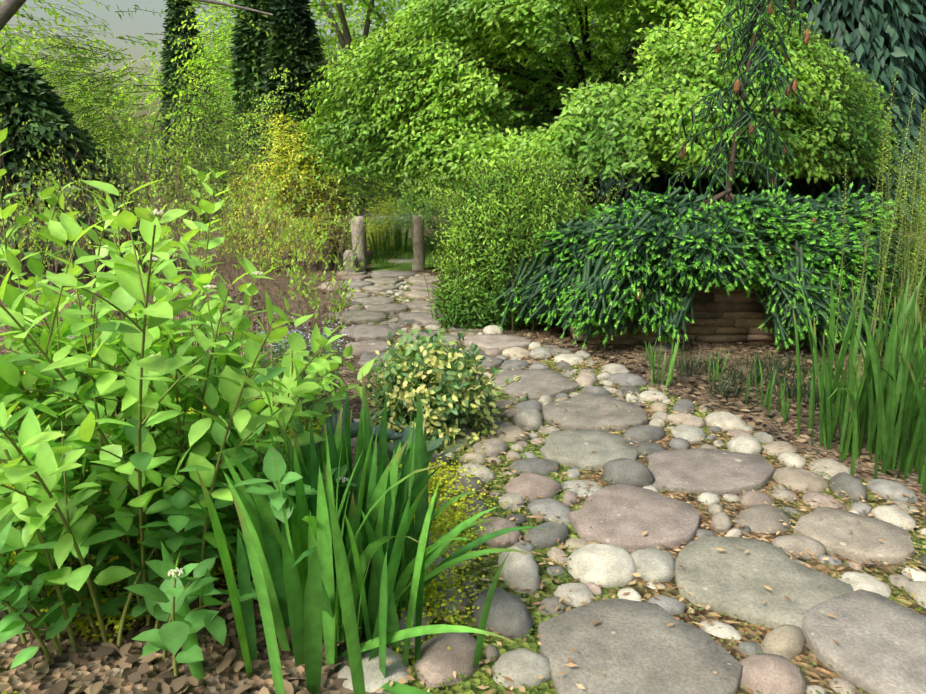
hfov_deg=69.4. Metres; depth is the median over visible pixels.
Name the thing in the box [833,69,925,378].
wand shrub
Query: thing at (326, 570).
iris and grass
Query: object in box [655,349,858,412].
plants
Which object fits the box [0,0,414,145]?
sky
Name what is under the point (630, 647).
flagstones
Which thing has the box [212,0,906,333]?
tree and shrub
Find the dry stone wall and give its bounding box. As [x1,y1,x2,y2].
[567,274,925,346]
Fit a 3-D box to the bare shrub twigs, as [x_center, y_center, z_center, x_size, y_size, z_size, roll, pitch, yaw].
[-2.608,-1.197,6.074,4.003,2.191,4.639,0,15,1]
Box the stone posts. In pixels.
[319,215,424,272]
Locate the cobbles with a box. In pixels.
[318,273,925,693]
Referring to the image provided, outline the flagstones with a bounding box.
[328,259,925,693]
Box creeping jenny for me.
[1,370,519,693]
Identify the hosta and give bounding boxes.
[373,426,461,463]
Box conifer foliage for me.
[0,0,925,270]
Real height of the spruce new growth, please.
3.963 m
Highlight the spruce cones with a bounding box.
[543,0,815,300]
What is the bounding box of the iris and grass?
[156,220,925,693]
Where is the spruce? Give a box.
[495,0,925,352]
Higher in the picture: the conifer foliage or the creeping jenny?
the conifer foliage
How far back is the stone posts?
10.00 m
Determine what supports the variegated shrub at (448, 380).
on the ground at (78, 664)
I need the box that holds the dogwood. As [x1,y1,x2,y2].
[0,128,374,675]
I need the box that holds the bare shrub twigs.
[0,99,373,400]
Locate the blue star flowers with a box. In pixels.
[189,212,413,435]
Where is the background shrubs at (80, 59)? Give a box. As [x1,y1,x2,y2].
[0,0,813,272]
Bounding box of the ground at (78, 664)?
[0,146,925,693]
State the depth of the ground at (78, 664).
3.12 m
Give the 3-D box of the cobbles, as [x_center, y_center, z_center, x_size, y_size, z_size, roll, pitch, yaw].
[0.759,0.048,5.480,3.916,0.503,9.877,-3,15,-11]
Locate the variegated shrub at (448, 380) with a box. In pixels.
[352,328,527,464]
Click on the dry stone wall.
(720, 315)
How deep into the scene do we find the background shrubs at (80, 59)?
18.21 m
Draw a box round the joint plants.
[358,313,925,693]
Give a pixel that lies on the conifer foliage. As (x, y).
(884, 40)
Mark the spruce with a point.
(590, 273)
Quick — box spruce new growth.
[490,0,925,351]

